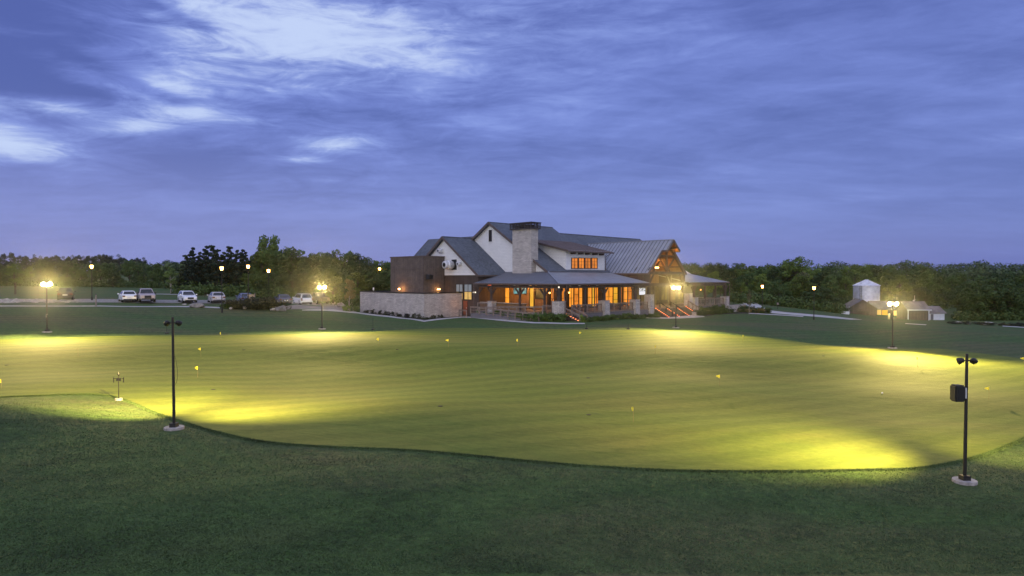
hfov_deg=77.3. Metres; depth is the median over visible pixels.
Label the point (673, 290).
window
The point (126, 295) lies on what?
parked car
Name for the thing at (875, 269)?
broadleaf tree
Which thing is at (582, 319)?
shrub
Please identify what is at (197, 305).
boulder
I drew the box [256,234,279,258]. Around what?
broadleaf tree
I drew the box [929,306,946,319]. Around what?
white shed
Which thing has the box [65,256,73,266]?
pine tree
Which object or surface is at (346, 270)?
broadleaf tree
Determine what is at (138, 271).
broadleaf tree
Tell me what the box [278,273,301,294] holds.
broadleaf tree
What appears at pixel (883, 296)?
broadleaf tree
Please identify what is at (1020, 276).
broadleaf tree
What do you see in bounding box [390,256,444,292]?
screen enclosure
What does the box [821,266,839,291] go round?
broadleaf tree
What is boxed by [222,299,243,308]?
shrub
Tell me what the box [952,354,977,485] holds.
floodlight pole
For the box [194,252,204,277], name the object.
pine tree
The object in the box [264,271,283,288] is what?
broadleaf tree
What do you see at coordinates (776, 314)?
footpath
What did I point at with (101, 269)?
broadleaf tree
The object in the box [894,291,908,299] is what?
broadleaf tree
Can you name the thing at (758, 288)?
broadleaf tree
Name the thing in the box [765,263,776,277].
broadleaf tree
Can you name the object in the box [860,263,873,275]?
broadleaf tree
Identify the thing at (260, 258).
broadleaf tree
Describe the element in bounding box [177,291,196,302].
parked car
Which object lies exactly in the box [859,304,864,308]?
loft door
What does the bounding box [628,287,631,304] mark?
window
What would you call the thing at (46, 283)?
floodlight pole
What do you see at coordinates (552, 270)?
clubhouse
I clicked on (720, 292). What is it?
broadleaf tree
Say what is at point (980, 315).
undergrowth
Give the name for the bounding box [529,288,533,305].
window
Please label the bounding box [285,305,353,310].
road
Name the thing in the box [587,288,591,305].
window
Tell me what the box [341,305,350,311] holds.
shrub
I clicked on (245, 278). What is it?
broadleaf tree
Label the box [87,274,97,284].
broadleaf tree
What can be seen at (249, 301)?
shrub
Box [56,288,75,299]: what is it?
parked car
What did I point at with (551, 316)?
shrub
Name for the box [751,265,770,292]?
broadleaf tree
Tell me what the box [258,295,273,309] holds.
shrub
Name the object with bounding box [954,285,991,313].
broadleaf tree
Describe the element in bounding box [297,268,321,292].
broadleaf tree
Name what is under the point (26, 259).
pine tree
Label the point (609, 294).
window
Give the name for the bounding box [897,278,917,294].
broadleaf tree
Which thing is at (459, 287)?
window
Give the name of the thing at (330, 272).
broadleaf tree
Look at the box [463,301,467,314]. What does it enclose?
door
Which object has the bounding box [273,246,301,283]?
broadleaf tree
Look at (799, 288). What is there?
broadleaf tree
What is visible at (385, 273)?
broadleaf tree
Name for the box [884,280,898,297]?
broadleaf tree
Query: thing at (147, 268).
broadleaf tree
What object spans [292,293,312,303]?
minivan
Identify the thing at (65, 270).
broadleaf tree
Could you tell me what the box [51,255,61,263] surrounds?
pine tree
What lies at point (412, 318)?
mulch bed
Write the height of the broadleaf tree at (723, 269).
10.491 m
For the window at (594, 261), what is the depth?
101.11 m
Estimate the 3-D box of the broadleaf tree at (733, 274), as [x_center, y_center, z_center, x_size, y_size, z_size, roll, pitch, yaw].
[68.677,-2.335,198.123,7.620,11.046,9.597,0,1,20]
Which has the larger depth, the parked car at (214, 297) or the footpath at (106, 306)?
the parked car at (214, 297)
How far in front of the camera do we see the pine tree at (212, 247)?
126.58 m
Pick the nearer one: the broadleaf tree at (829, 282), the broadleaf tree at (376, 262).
the broadleaf tree at (376, 262)
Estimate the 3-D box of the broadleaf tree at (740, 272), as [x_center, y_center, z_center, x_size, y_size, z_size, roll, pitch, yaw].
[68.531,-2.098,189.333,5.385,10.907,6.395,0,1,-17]
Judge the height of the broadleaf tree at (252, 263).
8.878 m
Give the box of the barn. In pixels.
[844,298,877,315]
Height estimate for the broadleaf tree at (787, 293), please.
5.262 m
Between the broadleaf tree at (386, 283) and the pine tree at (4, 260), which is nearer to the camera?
the broadleaf tree at (386, 283)
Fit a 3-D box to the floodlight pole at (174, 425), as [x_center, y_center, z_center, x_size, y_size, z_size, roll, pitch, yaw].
[-14.655,3.835,27.718,0.840,5.165,0.840,0,1,0]
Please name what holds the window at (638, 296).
in the clubhouse
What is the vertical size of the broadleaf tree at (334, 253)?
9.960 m
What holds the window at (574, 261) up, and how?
in the clubhouse
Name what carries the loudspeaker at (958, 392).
attached to the floodlight pole at (964, 478)
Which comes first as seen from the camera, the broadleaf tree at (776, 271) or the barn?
the barn
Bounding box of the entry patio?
[658,315,703,318]
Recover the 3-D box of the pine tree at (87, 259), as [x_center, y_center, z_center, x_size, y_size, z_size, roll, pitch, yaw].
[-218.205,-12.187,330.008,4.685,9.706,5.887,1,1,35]
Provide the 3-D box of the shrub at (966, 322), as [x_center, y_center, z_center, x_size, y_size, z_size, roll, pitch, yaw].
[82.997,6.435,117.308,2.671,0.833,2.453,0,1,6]
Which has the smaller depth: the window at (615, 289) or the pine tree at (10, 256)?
the window at (615, 289)
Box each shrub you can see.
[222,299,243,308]
[239,295,257,308]
[240,297,263,309]
[252,297,288,308]
[254,299,267,308]
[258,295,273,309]
[265,298,291,310]
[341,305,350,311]
[385,311,397,315]
[519,313,528,319]
[529,313,543,321]
[546,313,564,321]
[553,312,567,321]
[579,314,588,321]
[614,314,625,319]
[646,312,659,317]
[693,310,707,315]
[708,305,718,314]
[717,305,728,313]
[737,306,748,312]
[756,306,771,312]
[956,321,974,324]
[976,322,990,325]
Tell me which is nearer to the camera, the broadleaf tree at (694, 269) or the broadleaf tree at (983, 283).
the broadleaf tree at (983, 283)
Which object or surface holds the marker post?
on the ground at (22, 320)
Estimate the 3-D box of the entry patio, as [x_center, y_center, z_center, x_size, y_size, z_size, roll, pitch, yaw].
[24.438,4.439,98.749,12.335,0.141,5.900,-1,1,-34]
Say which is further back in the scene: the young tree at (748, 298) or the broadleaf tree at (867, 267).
the broadleaf tree at (867, 267)
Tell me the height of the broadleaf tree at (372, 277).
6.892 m
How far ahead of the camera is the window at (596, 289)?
101.63 m
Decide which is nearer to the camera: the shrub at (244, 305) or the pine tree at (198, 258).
the shrub at (244, 305)
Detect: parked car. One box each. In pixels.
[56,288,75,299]
[117,291,136,301]
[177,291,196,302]
[207,292,225,302]
[235,293,250,302]
[274,294,291,303]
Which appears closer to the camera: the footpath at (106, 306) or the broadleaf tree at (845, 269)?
the footpath at (106, 306)
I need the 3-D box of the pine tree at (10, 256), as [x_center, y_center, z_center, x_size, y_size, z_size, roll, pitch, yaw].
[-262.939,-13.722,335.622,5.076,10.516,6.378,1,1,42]
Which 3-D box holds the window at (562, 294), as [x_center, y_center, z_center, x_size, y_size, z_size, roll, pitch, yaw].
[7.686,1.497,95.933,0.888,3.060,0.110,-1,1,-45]
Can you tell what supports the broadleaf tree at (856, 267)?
on the ground at (22, 320)
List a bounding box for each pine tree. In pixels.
[0,253,11,267]
[7,253,16,265]
[16,255,25,266]
[20,256,30,268]
[30,254,38,266]
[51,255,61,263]
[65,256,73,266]
[77,256,88,267]
[84,255,90,266]
[91,254,100,263]
[98,254,109,264]
[104,255,112,262]
[112,254,124,267]
[174,255,193,290]
[180,247,204,288]
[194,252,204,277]
[196,245,216,285]
[203,249,229,287]
[206,245,218,273]
[215,246,235,285]
[218,252,225,278]
[223,250,245,288]
[235,252,251,288]
[238,249,244,263]
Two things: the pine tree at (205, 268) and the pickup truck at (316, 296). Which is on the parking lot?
the pickup truck at (316, 296)
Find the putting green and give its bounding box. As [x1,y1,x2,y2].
[0,328,1023,469]
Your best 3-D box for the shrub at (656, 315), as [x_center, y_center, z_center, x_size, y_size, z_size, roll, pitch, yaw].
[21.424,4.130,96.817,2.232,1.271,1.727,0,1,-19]
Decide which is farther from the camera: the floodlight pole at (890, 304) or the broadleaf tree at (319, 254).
the broadleaf tree at (319, 254)
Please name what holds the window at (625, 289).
in the clubhouse
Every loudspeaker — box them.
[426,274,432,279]
[888,313,893,318]
[950,384,966,401]
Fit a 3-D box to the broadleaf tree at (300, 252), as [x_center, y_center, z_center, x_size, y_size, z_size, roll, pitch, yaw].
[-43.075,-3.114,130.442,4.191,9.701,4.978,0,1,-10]
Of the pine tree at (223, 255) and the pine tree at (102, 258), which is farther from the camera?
the pine tree at (102, 258)
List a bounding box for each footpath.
[0,305,219,307]
[749,313,802,316]
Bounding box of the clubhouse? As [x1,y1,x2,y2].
[414,221,729,321]
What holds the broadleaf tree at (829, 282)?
on the ground at (22, 320)
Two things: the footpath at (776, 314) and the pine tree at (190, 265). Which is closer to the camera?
the footpath at (776, 314)
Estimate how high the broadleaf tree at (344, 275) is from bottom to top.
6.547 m
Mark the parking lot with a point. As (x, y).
(163, 301)
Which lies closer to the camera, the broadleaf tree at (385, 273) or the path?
the path
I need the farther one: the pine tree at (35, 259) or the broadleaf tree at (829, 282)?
the pine tree at (35, 259)
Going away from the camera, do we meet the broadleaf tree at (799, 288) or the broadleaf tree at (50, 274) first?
the broadleaf tree at (799, 288)
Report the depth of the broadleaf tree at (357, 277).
115.18 m
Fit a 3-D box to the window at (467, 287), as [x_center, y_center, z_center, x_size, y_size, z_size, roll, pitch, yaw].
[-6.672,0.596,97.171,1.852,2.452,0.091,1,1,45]
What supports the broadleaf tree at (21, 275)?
on the ground at (22, 320)
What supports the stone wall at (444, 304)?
on the ground at (22, 320)
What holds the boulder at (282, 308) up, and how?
on the ground at (22, 320)
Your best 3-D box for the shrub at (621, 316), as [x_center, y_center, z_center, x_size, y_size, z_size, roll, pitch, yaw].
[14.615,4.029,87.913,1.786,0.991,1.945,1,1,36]
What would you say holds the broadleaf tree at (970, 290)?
on the ground at (22, 320)
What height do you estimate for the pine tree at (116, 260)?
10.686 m
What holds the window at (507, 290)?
in the clubhouse
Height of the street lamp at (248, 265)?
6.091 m
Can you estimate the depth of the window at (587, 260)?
99.99 m
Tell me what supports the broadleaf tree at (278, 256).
on the ground at (22, 320)
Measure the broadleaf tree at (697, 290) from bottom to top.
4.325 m
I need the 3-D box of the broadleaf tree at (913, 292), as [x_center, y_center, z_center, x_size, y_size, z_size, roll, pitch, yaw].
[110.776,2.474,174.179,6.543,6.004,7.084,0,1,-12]
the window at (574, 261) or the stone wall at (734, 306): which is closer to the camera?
the window at (574, 261)
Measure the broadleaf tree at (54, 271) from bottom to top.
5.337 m
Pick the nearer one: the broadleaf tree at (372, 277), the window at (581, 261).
the window at (581, 261)
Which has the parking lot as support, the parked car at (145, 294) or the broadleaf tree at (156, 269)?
the parked car at (145, 294)
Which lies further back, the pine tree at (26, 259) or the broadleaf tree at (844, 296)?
the pine tree at (26, 259)
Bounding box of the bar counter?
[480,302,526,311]
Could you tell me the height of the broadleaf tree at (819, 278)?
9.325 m
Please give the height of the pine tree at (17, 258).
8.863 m
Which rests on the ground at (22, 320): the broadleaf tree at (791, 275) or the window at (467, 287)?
the broadleaf tree at (791, 275)
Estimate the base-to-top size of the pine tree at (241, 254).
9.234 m
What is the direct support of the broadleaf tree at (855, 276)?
on the ground at (22, 320)
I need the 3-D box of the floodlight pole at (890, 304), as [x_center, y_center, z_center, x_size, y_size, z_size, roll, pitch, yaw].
[36.589,3.672,61.510,0.844,4.877,0.833,1,1,37]
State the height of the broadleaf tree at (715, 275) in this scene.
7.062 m
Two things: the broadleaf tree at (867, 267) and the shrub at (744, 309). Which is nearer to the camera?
the shrub at (744, 309)
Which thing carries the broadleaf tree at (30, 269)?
on the ground at (22, 320)
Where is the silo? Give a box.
[852,279,880,301]
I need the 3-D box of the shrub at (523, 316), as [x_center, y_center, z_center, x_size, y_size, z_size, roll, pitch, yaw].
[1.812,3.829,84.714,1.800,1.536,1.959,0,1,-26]
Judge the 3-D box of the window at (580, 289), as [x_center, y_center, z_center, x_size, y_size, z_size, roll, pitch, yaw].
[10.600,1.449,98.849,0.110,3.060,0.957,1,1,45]
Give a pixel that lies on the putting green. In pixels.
(767, 403)
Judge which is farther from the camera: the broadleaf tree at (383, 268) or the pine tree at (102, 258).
the pine tree at (102, 258)
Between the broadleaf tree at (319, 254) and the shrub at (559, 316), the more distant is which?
the broadleaf tree at (319, 254)
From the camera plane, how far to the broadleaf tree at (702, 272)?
200.08 m
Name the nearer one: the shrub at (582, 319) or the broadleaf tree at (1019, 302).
the shrub at (582, 319)
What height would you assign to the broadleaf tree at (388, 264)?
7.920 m
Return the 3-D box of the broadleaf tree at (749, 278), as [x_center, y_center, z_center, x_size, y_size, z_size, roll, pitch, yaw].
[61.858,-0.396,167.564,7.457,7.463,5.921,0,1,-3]
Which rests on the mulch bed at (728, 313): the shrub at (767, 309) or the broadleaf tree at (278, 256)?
the shrub at (767, 309)
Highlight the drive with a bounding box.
[743,303,861,319]
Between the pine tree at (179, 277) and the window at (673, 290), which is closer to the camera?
the window at (673, 290)
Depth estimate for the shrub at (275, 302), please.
87.88 m
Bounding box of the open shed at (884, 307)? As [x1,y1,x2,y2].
[868,301,900,314]
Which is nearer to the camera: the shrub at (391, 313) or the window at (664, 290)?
the shrub at (391, 313)
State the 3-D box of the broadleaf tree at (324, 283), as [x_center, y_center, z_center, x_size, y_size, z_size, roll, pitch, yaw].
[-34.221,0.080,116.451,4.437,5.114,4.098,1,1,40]
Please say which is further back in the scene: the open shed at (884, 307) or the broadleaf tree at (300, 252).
the open shed at (884, 307)
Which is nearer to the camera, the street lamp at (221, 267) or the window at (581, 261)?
the street lamp at (221, 267)
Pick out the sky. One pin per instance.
(757, 133)
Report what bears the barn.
on the ground at (22, 320)
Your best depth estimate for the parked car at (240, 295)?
92.42 m
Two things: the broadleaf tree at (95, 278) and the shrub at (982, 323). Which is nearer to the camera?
the shrub at (982, 323)
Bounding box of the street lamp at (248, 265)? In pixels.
[247,264,249,297]
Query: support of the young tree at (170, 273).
on the ground at (22, 320)
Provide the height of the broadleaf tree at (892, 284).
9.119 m
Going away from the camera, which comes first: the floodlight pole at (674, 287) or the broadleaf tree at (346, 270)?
the floodlight pole at (674, 287)
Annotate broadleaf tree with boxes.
[1,276,11,283]
[17,273,27,285]
[23,266,35,277]
[31,264,51,276]
[31,274,45,281]
[44,266,54,279]
[50,274,63,284]
[52,267,59,275]
[61,266,71,276]
[68,263,79,278]
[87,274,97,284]
[89,263,114,279]
[120,260,138,279]
[133,262,152,278]
[135,264,143,276]
[151,260,172,284]
[157,274,165,284]
[239,267,260,289]
[246,252,266,272]
[249,250,274,276]
[254,280,266,290]
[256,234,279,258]
[263,249,295,273]
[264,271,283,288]
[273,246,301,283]
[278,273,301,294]
[292,253,322,283]
[293,249,310,276]
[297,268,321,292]
[301,268,322,292]
[307,252,323,266]
[307,252,340,275]
[310,275,328,293]
[317,268,345,302]
[327,253,357,274]
[327,269,356,297]
[331,249,346,264]
[336,268,354,299]
[339,251,356,266]
[340,253,378,296]
[347,271,373,296]
[356,269,385,290]
[361,257,378,271]
[369,260,381,267]
[372,274,390,290]
[373,260,390,274]
[380,270,390,286]
[382,271,390,290]
[383,261,390,271]
[685,262,704,286]
[693,264,706,295]
[695,286,703,296]
[703,262,725,286]
[703,270,723,296]
[716,287,723,295]
[717,263,736,295]
[723,263,745,287]
[726,278,740,298]
[734,263,752,285]
[735,272,758,292]
[748,273,766,293]
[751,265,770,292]
[752,279,773,293]
[763,280,785,296]
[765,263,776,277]
[767,266,793,285]
[769,288,785,299]
[770,261,798,290]
[775,256,812,289]
[780,284,792,297]
[791,275,815,298]
[797,259,824,286]
[797,291,819,300]
[798,272,809,296]
[808,286,831,302]
[811,272,831,292]
[820,274,846,304]
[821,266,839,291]
[832,266,843,288]
[837,275,853,297]
[838,265,861,281]
[838,292,850,301]
[839,272,867,293]
[849,264,869,278]
[857,272,883,286]
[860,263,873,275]
[868,264,885,289]
[876,265,899,294]
[880,290,894,299]
[880,293,888,300]
[882,259,921,284]
[884,274,914,297]
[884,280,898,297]
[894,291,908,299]
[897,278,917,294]
[905,286,933,300]
[916,289,938,301]
[920,266,942,282]
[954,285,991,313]
[956,281,996,310]
[979,279,1002,310]
[980,277,1021,309]
[984,270,1023,290]
[992,290,1023,312]
[1004,273,1023,291]
[1010,292,1023,312]
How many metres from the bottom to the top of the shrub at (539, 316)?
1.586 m
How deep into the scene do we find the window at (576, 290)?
98.16 m
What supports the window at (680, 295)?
in the clubhouse
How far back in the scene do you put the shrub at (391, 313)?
96.89 m
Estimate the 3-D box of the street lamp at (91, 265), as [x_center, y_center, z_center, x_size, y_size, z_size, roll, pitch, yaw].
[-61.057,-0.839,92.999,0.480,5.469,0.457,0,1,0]
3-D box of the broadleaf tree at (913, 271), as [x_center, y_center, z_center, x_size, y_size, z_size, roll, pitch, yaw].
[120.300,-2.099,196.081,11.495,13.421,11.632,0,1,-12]
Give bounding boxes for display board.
[638,288,644,294]
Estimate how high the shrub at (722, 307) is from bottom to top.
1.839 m
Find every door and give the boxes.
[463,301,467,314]
[856,311,868,314]
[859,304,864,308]
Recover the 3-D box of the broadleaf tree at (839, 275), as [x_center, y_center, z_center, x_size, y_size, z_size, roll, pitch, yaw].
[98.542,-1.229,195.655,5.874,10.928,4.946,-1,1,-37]
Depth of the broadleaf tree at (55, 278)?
184.65 m
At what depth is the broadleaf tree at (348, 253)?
130.92 m
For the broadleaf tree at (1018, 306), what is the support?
on the ground at (22, 320)
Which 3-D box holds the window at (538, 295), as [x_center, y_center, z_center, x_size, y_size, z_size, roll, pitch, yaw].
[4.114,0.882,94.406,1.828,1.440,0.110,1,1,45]
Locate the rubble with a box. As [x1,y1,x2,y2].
[0,298,78,302]
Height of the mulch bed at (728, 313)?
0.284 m
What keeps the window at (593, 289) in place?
in the clubhouse
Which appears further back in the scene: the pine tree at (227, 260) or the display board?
the pine tree at (227, 260)
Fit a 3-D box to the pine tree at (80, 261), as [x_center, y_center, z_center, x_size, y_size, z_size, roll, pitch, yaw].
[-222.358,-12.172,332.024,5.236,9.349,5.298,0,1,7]
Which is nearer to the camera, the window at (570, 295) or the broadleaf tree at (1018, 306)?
the window at (570, 295)
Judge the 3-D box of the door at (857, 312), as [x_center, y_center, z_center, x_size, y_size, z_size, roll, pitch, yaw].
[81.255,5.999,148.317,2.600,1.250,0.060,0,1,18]
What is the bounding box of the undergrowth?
[0,277,1023,320]
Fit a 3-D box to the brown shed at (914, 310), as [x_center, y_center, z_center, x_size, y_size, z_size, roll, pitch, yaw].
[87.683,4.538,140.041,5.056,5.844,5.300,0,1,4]
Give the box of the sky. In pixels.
[0,0,1023,271]
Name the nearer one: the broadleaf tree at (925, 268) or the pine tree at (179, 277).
the pine tree at (179, 277)
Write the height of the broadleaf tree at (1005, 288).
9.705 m
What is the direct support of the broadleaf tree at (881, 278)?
on the ground at (22, 320)
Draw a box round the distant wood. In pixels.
[4,259,1023,288]
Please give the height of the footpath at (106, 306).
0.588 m
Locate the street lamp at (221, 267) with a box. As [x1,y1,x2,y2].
[220,265,222,312]
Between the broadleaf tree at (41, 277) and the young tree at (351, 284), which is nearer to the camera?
the young tree at (351, 284)
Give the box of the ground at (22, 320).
[0,270,1023,575]
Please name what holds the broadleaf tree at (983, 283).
on the ground at (22, 320)
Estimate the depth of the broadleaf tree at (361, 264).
127.97 m
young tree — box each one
[4,263,25,293]
[163,267,178,292]
[344,278,355,309]
[747,290,751,308]
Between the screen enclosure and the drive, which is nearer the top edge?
the screen enclosure
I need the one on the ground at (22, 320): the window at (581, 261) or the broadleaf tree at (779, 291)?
the broadleaf tree at (779, 291)
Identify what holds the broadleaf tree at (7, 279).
on the ground at (22, 320)
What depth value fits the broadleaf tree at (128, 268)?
201.36 m
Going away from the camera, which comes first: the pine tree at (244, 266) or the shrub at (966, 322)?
the shrub at (966, 322)
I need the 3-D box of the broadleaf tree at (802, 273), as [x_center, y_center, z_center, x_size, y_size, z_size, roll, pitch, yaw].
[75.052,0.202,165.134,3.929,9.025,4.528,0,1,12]
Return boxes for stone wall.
[359,291,461,317]
[725,304,745,311]
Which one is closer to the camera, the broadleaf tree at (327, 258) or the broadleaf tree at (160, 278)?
the broadleaf tree at (327, 258)
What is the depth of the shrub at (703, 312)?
101.68 m
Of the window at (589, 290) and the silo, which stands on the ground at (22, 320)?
the silo
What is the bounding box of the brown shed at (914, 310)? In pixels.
[895,295,931,319]
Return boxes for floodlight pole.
[41,281,51,332]
[163,317,184,430]
[318,285,325,329]
[672,286,679,327]
[888,301,897,348]
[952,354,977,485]
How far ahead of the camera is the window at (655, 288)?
110.23 m
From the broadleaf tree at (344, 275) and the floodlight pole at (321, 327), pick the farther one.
the broadleaf tree at (344, 275)
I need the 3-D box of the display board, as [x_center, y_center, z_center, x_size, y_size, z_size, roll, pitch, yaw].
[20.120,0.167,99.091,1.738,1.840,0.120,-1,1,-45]
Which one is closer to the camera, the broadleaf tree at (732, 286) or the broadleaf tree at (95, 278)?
the broadleaf tree at (732, 286)
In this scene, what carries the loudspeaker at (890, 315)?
attached to the floodlight pole at (890, 304)
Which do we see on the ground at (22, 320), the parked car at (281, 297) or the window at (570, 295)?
the parked car at (281, 297)
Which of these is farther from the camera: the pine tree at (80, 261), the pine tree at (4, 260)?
the pine tree at (80, 261)
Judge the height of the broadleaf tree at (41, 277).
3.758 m
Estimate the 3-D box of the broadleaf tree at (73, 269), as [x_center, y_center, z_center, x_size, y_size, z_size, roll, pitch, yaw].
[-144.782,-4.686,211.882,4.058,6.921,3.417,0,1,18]
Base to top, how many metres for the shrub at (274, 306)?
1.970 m
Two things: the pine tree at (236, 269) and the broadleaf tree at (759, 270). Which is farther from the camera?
the broadleaf tree at (759, 270)
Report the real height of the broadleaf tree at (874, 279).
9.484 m
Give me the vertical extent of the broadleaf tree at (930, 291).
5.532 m
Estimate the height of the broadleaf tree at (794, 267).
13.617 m
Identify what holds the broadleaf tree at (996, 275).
on the ground at (22, 320)
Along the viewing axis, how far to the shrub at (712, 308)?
104.42 m
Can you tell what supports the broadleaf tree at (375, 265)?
on the ground at (22, 320)
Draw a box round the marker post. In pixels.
[113,372,123,400]
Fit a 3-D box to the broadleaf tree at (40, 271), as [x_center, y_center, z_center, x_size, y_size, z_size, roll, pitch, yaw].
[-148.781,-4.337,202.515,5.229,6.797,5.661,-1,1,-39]
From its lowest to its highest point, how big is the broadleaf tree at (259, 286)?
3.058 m
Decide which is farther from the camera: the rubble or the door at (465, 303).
the door at (465, 303)
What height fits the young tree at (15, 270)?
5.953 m
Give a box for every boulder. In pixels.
[189,303,204,307]
[279,305,285,310]
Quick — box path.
[306,309,584,323]
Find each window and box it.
[456,284,462,299]
[464,284,471,299]
[505,288,509,302]
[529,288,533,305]
[535,289,542,298]
[550,288,554,308]
[561,288,564,300]
[568,288,573,307]
[571,258,577,268]
[574,288,578,306]
[578,258,584,268]
[579,288,582,306]
[585,258,590,268]
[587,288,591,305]
[591,258,597,268]
[592,288,594,305]
[595,288,598,305]
[606,287,612,302]
[613,287,617,303]
[623,287,627,306]
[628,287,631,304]
[637,287,640,305]
[653,286,657,303]
[661,287,667,300]
[672,286,675,299]
[678,286,683,299]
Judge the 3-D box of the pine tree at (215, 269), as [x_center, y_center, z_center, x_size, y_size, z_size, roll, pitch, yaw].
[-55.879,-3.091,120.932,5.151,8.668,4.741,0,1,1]
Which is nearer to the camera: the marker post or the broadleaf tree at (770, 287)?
the marker post
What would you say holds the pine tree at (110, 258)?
on the ground at (22, 320)
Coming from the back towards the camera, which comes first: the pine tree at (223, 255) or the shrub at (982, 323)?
the pine tree at (223, 255)
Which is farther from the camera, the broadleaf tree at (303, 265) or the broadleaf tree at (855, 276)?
the broadleaf tree at (855, 276)
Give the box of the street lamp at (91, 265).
[90,263,92,299]
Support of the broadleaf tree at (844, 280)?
on the ground at (22, 320)
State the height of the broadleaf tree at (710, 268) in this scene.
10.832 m
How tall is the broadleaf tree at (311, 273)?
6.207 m
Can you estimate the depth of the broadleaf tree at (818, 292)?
147.76 m
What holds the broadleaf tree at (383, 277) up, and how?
on the ground at (22, 320)
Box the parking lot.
[0,299,352,305]
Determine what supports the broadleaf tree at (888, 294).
on the ground at (22, 320)
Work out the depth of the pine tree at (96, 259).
320.94 m
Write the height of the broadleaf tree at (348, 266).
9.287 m
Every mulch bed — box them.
[360,312,460,319]
[705,312,751,315]
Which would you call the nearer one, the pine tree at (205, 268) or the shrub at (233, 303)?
the shrub at (233, 303)
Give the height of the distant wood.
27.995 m
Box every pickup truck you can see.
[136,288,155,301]
[312,292,329,303]
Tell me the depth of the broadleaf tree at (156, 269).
194.79 m
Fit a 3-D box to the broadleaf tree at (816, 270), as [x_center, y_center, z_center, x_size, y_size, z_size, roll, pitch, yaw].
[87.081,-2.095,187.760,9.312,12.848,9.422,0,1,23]
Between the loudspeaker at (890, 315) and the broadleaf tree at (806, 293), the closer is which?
the loudspeaker at (890, 315)
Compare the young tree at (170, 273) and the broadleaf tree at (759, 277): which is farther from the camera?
the broadleaf tree at (759, 277)
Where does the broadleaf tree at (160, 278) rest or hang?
on the ground at (22, 320)
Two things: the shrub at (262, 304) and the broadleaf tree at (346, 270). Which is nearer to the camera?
the shrub at (262, 304)
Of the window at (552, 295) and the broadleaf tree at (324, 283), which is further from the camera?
the broadleaf tree at (324, 283)

